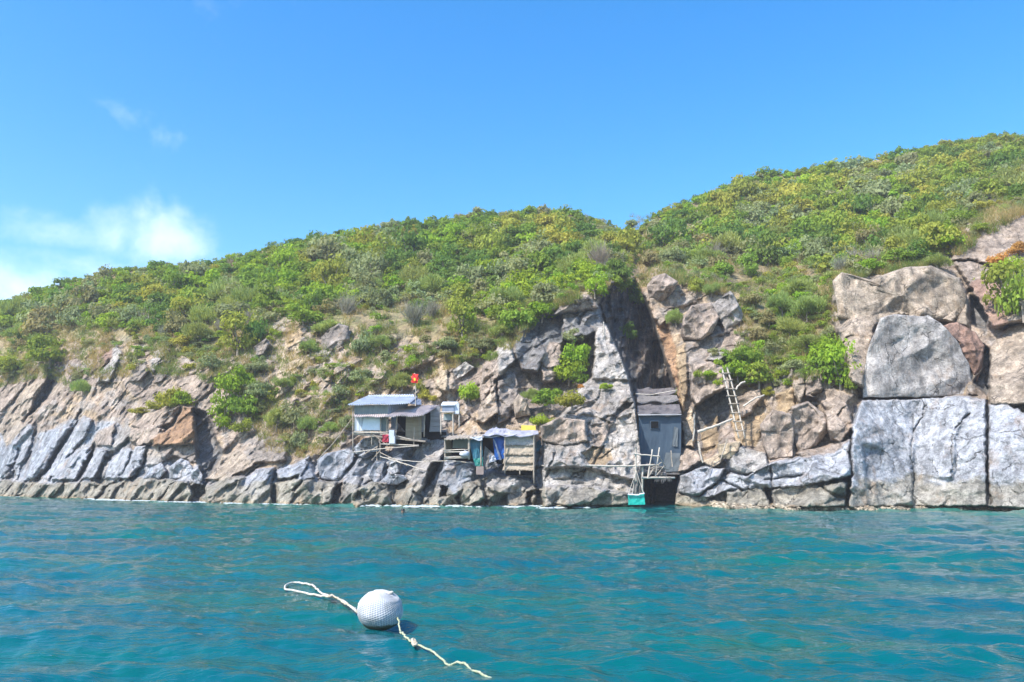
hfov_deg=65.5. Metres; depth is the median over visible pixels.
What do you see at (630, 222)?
shrub
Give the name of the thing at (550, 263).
shrub
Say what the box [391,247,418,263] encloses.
shrub
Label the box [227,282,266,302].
wispy shrub
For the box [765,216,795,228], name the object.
shrub
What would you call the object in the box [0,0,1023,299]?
sky
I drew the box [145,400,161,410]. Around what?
shrub
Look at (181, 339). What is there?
shrub
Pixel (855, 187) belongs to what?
shrub
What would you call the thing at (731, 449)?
boulder
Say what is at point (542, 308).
bush
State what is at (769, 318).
shrub
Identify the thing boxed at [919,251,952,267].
wispy shrub
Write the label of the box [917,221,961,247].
shrub
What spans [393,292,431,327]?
bare shrub
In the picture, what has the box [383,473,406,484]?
boulder
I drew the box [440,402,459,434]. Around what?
water box
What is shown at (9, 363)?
shrub
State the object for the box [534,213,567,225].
shrub
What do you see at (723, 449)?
pole
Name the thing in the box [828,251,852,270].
bare shrub
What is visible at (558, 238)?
shrub
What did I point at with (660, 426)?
grey chasm hut
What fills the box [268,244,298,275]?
shrub
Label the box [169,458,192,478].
boulder
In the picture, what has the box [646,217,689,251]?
shrub
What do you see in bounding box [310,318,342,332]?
wispy shrub
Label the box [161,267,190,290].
shrub
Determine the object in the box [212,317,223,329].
bare shrub
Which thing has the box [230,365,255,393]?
shrub
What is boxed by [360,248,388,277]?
shrub
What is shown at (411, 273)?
wispy shrub
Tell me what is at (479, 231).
shrub
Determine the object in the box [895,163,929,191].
shrub
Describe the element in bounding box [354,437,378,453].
boulder
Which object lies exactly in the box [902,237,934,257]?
shrub
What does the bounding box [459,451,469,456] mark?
cloth bundle
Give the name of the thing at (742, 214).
shrub
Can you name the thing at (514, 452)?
thatched hut
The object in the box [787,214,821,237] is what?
shrub
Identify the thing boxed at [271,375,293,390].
wispy shrub
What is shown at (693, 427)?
pole
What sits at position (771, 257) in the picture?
shrub
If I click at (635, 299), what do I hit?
shrub
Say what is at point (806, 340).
wispy shrub
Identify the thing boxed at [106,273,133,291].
shrub
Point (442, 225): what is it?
shrub
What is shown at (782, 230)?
wispy shrub
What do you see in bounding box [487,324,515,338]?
wispy shrub
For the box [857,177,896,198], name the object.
shrub
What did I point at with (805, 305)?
wispy shrub
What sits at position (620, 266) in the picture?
shrub
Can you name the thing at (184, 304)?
shrub
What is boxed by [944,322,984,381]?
boulder
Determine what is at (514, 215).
shrub
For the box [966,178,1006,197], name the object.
shrub
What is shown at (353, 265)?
shrub
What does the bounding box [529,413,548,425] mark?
shrub
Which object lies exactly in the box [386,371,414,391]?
wispy shrub
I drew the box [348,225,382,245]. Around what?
shrub
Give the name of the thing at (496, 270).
shrub
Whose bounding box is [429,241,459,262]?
shrub
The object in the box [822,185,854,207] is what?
shrub
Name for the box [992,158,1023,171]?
wispy shrub
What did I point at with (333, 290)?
shrub
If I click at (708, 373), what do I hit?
shrub
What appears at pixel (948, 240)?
shrub
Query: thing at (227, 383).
shrub
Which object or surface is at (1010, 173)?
wispy shrub
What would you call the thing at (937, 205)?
shrub
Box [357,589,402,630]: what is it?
net wrapped buoy
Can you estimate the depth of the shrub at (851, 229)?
72.72 m
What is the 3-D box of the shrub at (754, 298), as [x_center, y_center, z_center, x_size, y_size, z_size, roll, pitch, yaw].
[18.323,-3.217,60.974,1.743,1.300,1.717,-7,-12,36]
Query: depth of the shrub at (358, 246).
95.78 m
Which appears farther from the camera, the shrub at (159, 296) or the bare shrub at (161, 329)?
the shrub at (159, 296)
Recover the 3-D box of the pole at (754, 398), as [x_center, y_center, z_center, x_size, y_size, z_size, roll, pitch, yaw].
[14.876,3.654,48.935,1.437,0.789,0.211,1,-10,-8]
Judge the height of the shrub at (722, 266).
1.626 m
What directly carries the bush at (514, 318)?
on the terrain at (98, 440)
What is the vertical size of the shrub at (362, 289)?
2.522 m
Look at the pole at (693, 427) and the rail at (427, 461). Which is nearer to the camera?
the pole at (693, 427)
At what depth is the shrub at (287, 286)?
85.31 m
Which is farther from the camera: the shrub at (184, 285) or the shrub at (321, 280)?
the shrub at (184, 285)
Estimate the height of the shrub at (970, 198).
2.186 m
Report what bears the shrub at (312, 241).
on the terrain at (98, 440)
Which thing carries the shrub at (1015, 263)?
on the terrain at (98, 440)
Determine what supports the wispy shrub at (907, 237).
on the terrain at (98, 440)
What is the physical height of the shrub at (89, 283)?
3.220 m
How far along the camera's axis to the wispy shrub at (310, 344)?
67.89 m
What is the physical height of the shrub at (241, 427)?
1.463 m
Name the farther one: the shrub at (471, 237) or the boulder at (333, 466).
the shrub at (471, 237)
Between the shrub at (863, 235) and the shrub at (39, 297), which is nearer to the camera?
the shrub at (863, 235)
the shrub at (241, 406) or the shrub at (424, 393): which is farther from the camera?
the shrub at (241, 406)
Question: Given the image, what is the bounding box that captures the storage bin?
[389,430,395,443]
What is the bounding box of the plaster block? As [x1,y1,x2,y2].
[476,466,483,474]
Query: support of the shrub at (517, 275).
on the terrain at (98, 440)
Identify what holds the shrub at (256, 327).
on the terrain at (98, 440)
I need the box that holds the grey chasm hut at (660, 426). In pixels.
[635,387,682,501]
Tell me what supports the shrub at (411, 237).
on the terrain at (98, 440)
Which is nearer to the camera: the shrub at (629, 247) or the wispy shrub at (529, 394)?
the wispy shrub at (529, 394)
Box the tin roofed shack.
[348,394,445,465]
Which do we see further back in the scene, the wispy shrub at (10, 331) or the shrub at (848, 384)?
the wispy shrub at (10, 331)
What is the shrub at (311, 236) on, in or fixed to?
on the terrain at (98, 440)
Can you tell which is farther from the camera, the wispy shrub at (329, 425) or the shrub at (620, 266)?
the shrub at (620, 266)
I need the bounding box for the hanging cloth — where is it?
[382,434,388,441]
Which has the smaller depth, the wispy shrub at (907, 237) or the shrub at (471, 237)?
the wispy shrub at (907, 237)
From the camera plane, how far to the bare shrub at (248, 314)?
76.26 m
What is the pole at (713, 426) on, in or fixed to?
on the terrain at (98, 440)
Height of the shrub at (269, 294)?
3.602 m
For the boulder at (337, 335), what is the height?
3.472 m
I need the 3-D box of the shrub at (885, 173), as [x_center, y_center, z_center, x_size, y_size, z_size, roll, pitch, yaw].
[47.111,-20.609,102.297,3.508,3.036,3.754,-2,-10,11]
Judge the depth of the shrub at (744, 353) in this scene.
53.76 m
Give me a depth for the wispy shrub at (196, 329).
74.20 m
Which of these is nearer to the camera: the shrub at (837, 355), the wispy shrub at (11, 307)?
the shrub at (837, 355)
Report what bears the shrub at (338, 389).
on the terrain at (98, 440)
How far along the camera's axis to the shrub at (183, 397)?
66.03 m
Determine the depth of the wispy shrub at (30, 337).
89.44 m
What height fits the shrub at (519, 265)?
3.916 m
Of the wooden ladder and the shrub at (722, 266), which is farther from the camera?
the shrub at (722, 266)
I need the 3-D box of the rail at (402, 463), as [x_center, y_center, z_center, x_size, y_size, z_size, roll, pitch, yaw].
[-6.907,7.742,50.389,3.371,0.970,0.131,-4,-10,21]
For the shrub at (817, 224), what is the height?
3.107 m
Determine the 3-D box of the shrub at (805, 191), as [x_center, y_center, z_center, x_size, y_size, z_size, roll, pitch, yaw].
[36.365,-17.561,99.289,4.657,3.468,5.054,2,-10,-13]
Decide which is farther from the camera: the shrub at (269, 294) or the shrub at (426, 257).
the shrub at (426, 257)
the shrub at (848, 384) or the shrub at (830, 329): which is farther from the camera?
the shrub at (830, 329)
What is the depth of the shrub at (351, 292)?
77.99 m
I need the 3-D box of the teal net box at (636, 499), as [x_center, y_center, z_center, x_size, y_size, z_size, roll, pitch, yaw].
[7.006,8.325,45.148,0.984,1.939,0.507,0,-10,0]
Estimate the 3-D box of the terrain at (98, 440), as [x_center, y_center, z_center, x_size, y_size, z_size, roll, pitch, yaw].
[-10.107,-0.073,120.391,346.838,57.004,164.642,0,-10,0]
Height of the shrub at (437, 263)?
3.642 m
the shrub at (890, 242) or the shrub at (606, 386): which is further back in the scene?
the shrub at (890, 242)
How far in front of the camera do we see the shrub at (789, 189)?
100.77 m
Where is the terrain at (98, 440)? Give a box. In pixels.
[0,146,1023,509]
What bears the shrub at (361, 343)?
on the terrain at (98, 440)
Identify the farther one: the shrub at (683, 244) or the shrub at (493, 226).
the shrub at (493, 226)
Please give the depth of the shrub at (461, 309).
63.57 m
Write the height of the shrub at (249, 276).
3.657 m
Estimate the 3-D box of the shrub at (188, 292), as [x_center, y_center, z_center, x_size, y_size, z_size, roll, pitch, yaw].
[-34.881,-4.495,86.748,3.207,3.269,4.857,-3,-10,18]
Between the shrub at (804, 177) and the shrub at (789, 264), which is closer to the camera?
the shrub at (789, 264)
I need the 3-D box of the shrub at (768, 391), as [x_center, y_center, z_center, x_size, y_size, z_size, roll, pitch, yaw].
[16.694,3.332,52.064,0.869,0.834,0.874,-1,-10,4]
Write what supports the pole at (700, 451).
on the terrain at (98, 440)
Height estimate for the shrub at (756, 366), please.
1.894 m
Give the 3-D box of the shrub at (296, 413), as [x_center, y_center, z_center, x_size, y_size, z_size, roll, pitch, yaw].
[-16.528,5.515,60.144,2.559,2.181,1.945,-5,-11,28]
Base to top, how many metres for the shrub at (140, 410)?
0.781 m
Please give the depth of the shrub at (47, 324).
93.68 m
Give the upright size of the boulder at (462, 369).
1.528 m
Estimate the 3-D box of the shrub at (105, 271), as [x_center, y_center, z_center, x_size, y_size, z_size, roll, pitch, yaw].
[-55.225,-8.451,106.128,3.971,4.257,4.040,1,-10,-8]
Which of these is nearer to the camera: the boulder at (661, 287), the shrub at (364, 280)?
the boulder at (661, 287)
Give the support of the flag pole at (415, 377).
on the tin roofed shack
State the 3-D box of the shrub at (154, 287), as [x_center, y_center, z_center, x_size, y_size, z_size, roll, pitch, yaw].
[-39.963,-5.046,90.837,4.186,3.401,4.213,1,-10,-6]
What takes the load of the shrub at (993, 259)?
on the terrain at (98, 440)
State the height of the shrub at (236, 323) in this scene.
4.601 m
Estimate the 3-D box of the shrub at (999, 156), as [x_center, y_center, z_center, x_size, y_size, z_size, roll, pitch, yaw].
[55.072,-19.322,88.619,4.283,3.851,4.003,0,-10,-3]
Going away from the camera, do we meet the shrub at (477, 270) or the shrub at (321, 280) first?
the shrub at (477, 270)
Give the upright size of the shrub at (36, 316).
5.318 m
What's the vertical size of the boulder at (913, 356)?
5.645 m
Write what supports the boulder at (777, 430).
on the terrain at (98, 440)
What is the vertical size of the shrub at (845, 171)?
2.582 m
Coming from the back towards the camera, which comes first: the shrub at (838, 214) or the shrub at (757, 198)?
the shrub at (757, 198)
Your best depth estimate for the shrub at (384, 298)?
76.75 m
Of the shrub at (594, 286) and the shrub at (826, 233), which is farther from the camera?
the shrub at (826, 233)
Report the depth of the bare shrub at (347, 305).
74.85 m
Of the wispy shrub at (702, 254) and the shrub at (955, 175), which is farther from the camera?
the shrub at (955, 175)
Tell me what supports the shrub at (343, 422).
on the terrain at (98, 440)
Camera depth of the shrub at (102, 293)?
96.83 m
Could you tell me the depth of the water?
11.90 m
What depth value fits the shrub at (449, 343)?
62.06 m
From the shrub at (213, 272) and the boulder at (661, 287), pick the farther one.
the shrub at (213, 272)
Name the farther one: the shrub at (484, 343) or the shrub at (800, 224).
the shrub at (800, 224)
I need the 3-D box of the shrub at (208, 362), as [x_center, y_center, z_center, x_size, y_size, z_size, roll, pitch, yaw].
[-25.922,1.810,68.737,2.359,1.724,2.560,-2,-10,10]
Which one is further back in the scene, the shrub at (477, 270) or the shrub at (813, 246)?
the shrub at (477, 270)
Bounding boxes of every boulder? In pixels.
[142,462,166,479]
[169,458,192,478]
[190,467,202,481]
[253,338,269,355]
[317,448,354,480]
[321,323,349,355]
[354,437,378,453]
[369,460,384,481]
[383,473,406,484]
[452,361,473,377]
[513,393,530,417]
[541,417,587,444]
[647,273,677,300]
[680,303,718,339]
[713,291,742,328]
[718,441,740,458]
[760,410,793,458]
[791,401,827,451]
[832,266,966,321]
[863,314,971,397]
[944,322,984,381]
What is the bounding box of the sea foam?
[8,496,601,507]
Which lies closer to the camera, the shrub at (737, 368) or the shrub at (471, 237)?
the shrub at (737, 368)
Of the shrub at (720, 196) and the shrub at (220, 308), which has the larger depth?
the shrub at (720, 196)
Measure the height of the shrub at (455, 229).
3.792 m
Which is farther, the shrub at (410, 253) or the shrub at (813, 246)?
the shrub at (410, 253)
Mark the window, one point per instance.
(653, 424)
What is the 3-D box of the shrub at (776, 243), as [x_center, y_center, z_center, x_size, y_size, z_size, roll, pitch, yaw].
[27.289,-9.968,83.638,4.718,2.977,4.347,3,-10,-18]
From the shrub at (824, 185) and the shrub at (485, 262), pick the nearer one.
the shrub at (485, 262)
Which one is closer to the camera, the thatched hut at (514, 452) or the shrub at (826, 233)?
the thatched hut at (514, 452)
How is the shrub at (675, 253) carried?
on the terrain at (98, 440)
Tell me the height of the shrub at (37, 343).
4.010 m
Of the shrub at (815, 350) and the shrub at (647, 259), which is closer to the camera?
the shrub at (815, 350)
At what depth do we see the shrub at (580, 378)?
57.02 m
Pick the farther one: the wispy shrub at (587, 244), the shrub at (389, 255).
the shrub at (389, 255)
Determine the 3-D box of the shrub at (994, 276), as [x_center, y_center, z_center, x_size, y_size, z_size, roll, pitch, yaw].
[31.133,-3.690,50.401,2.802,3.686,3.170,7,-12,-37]
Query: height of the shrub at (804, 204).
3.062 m
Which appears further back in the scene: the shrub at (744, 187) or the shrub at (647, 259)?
the shrub at (744, 187)
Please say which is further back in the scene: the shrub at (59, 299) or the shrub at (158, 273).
the shrub at (158, 273)
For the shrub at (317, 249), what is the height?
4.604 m
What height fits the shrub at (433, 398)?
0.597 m
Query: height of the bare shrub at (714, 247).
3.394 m
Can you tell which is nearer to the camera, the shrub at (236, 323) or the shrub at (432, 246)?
the shrub at (236, 323)
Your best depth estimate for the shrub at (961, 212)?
66.33 m
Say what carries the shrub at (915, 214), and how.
on the terrain at (98, 440)
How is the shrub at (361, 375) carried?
on the terrain at (98, 440)
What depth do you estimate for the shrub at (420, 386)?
59.53 m
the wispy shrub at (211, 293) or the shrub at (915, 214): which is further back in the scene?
the wispy shrub at (211, 293)
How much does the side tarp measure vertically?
0.826 m
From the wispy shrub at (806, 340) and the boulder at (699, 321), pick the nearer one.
the wispy shrub at (806, 340)
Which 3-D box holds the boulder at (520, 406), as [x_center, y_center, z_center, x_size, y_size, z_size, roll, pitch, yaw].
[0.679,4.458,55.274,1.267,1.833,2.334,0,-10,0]
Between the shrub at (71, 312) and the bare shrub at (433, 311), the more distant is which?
the shrub at (71, 312)
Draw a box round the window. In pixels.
[650,421,658,428]
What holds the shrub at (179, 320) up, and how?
on the terrain at (98, 440)
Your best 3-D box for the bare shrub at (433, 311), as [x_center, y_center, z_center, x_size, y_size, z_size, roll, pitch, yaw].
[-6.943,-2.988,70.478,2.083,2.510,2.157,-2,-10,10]
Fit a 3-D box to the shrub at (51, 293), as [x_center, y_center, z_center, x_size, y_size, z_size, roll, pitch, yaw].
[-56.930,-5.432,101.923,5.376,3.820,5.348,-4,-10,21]
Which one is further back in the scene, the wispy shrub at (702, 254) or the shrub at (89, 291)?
the shrub at (89, 291)
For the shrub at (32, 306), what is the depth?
98.42 m
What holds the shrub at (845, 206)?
on the terrain at (98, 440)
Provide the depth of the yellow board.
51.70 m
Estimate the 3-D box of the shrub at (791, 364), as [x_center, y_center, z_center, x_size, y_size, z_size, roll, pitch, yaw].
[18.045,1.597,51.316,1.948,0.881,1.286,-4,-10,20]
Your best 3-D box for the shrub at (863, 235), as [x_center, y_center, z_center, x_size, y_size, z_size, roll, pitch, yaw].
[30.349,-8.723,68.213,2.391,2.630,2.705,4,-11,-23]
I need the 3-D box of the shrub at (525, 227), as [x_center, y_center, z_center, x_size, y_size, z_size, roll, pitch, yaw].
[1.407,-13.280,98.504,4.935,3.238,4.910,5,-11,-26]
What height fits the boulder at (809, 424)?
3.274 m
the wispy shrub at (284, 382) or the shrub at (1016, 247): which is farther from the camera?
the wispy shrub at (284, 382)
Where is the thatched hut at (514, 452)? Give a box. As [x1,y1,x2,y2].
[444,427,538,483]
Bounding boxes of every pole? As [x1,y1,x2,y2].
[317,419,351,459]
[411,373,418,405]
[692,414,694,440]
[697,418,732,432]
[697,441,702,462]
[720,438,727,460]
[743,394,764,405]
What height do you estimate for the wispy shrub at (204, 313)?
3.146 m
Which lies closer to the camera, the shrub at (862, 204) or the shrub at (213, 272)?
the shrub at (862, 204)
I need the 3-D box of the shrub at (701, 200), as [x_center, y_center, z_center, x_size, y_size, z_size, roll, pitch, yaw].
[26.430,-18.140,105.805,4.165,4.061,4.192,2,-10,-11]
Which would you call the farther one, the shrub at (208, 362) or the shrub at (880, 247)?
the shrub at (208, 362)
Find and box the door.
[405,416,421,440]
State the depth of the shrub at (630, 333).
66.46 m
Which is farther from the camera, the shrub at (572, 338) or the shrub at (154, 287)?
the shrub at (154, 287)
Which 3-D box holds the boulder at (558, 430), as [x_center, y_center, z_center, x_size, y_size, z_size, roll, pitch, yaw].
[3.328,5.657,50.004,2.972,1.902,2.136,0,-10,0]
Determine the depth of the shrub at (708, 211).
100.41 m
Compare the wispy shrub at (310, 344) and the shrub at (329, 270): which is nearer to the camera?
the wispy shrub at (310, 344)
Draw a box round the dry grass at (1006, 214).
[0,180,1023,457]
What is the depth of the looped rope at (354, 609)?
11.51 m
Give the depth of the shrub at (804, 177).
103.72 m
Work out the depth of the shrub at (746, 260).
73.09 m
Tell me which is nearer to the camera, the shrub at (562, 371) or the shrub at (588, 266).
the shrub at (562, 371)
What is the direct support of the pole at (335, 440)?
on the terrain at (98, 440)
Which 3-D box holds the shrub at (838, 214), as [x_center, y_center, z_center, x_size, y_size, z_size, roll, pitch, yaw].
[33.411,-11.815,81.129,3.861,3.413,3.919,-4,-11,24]
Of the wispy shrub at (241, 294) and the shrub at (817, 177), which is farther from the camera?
the shrub at (817, 177)
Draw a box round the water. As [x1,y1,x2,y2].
[0,496,1023,681]
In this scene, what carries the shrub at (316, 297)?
on the terrain at (98, 440)
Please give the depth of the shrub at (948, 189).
81.09 m
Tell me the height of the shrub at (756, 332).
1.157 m
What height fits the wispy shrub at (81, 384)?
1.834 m
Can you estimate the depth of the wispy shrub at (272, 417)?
60.01 m
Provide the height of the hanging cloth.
0.504 m
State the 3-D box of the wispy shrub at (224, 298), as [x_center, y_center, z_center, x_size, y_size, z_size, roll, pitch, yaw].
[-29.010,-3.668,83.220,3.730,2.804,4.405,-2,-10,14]
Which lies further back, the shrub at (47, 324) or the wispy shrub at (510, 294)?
the shrub at (47, 324)
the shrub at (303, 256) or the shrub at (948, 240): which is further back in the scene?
the shrub at (303, 256)
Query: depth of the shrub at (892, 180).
95.81 m
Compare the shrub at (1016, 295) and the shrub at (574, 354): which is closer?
the shrub at (1016, 295)
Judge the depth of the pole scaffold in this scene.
45.53 m
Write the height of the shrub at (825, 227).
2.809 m
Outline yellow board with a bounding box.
[521,425,535,429]
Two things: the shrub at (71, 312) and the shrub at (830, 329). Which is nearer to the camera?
the shrub at (830, 329)
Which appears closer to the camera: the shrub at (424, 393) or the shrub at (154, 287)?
the shrub at (424, 393)
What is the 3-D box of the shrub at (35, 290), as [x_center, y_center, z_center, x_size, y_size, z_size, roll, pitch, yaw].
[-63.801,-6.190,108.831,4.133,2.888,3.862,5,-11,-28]
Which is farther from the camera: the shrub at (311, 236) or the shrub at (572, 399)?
the shrub at (311, 236)
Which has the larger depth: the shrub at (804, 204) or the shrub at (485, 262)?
the shrub at (804, 204)
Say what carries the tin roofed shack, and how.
on the terrain at (98, 440)
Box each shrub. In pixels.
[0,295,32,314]
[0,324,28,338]
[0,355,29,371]
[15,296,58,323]
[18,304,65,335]
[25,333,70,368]
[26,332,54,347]
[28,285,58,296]
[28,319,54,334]
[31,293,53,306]
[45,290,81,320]
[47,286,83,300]
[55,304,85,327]
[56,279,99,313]
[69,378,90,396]
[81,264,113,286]
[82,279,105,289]
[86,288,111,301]
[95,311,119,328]
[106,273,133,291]
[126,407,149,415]
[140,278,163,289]
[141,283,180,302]
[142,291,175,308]
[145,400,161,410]
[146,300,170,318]
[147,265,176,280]
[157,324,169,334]
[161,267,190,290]
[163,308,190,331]
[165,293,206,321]
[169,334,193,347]
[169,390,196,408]
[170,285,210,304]
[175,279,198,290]
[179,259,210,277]
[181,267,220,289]
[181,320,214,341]
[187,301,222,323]
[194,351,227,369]
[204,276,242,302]
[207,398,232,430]
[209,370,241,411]
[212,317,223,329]
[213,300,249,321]
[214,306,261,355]
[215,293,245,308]
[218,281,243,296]
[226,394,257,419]
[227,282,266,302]
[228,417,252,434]
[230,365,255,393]
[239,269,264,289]
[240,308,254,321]
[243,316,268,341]
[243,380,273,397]
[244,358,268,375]
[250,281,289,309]
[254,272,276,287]
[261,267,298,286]
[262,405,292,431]
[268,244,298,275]
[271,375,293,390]
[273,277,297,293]
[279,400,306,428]
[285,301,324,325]
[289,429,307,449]
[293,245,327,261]
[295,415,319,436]
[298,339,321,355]
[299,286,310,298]
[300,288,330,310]
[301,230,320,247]
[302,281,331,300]
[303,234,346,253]
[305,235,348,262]
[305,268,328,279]
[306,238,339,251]
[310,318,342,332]
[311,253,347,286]
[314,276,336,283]
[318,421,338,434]
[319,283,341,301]
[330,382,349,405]
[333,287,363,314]
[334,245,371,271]
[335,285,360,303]
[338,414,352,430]
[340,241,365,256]
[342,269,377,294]
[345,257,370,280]
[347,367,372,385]
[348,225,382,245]
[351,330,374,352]
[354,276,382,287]
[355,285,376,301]
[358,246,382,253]
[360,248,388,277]
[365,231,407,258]
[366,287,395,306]
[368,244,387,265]
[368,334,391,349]
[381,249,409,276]
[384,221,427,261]
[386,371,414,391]
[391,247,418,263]
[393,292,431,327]
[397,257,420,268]
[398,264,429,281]
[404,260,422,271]
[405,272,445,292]
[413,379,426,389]
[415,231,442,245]
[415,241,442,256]
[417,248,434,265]
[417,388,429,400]
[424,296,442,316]
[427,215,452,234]
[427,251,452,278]
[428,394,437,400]
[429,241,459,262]
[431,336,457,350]
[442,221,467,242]
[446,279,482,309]
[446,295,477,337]
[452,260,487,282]
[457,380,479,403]
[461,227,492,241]
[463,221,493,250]
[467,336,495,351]
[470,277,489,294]
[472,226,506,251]
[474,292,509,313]
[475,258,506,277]
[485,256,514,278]
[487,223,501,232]
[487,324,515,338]
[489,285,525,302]
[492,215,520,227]
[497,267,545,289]
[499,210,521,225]
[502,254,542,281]
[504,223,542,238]
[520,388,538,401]
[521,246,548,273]
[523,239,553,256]
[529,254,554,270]
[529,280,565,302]
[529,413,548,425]
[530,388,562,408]
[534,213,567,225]
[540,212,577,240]
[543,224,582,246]
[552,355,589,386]
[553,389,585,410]
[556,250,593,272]
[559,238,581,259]
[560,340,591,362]
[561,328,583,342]
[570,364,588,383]
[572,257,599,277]
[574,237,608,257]
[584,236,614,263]
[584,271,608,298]
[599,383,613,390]
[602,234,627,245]
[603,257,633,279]
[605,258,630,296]
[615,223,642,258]
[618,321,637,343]
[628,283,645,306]
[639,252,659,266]
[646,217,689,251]
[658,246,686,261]
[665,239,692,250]
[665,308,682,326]
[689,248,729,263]
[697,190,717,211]
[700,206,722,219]
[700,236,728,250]
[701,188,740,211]
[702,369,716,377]
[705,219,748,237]
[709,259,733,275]
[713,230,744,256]
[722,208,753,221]
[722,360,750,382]
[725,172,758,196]
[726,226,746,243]
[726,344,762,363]
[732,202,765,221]
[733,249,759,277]
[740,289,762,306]
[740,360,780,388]
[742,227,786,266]
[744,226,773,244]
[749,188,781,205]
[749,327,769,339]
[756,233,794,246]
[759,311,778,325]
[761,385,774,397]
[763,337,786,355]
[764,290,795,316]
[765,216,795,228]
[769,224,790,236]
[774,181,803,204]
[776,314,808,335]
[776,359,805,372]
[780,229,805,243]
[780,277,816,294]
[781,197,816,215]
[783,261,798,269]
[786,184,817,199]
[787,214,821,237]
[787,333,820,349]
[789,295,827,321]
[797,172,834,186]
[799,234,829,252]
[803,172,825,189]
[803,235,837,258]
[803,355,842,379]
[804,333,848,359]
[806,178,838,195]
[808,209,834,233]
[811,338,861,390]
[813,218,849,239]
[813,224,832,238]
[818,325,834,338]
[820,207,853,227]
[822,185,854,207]
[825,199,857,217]
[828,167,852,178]
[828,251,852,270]
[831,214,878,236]
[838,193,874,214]
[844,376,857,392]
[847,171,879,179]
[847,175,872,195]
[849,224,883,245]
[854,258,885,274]
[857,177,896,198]
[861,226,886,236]
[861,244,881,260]
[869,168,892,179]
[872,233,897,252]
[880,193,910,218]
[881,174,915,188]
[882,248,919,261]
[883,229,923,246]
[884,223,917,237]
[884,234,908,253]
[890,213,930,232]
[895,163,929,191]
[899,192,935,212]
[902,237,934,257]
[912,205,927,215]
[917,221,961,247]
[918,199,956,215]
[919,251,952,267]
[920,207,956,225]
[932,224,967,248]
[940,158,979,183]
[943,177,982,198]
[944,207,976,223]
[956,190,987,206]
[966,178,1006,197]
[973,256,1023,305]
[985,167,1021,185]
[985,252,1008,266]
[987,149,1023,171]
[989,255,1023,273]
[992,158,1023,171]
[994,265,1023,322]
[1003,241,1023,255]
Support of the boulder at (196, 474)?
on the terrain at (98, 440)
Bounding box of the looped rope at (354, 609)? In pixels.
[284,581,357,613]
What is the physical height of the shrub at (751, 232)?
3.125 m
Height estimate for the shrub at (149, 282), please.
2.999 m
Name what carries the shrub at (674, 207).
on the terrain at (98, 440)
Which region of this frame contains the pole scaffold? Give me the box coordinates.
[585,447,674,493]
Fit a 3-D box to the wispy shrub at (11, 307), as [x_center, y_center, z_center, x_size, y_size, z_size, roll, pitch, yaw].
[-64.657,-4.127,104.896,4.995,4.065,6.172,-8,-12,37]
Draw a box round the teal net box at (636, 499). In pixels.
[628,471,644,504]
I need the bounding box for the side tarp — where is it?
[536,440,541,451]
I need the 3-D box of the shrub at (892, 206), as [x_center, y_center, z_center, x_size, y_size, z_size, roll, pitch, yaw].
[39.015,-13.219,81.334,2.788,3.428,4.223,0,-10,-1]
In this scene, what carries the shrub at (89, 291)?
on the terrain at (98, 440)
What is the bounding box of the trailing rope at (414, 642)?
[397,616,491,677]
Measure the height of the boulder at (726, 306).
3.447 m
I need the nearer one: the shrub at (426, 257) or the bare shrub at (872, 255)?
the bare shrub at (872, 255)
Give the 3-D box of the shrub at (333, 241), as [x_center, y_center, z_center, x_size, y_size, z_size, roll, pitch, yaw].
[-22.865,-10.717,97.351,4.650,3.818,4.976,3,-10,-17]
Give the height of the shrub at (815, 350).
2.263 m
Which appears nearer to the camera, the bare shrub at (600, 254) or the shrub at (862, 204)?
the bare shrub at (600, 254)
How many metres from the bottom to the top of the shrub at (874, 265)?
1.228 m
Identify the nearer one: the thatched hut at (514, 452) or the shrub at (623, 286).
the thatched hut at (514, 452)
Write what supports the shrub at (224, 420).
on the terrain at (98, 440)
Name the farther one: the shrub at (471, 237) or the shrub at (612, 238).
the shrub at (471, 237)
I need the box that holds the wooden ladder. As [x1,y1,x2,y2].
[721,367,744,438]
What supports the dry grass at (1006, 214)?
on the terrain at (98, 440)
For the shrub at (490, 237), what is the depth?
92.49 m
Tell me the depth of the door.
52.99 m
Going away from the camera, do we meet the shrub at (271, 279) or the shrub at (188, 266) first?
the shrub at (271, 279)
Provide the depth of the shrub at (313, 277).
86.69 m
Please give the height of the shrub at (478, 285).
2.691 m
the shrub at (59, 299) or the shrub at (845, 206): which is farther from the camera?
the shrub at (59, 299)
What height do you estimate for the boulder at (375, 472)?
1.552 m
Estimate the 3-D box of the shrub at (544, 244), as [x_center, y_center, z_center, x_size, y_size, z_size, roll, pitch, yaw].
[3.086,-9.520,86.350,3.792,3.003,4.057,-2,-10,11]
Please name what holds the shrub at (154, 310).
on the terrain at (98, 440)
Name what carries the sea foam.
on the water
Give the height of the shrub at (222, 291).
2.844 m
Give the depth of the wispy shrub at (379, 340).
65.39 m
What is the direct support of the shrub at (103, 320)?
on the terrain at (98, 440)
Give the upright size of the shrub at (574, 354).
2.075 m
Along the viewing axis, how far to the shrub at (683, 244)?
82.50 m
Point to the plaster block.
(479, 470)
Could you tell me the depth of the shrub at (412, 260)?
87.19 m
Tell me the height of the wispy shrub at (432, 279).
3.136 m
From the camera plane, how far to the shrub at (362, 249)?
94.45 m
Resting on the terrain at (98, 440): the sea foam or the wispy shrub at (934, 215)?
the wispy shrub at (934, 215)
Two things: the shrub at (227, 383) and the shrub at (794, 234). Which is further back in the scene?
the shrub at (794, 234)
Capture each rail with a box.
[380,456,426,470]
[388,457,472,462]
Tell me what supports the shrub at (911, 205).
on the terrain at (98, 440)

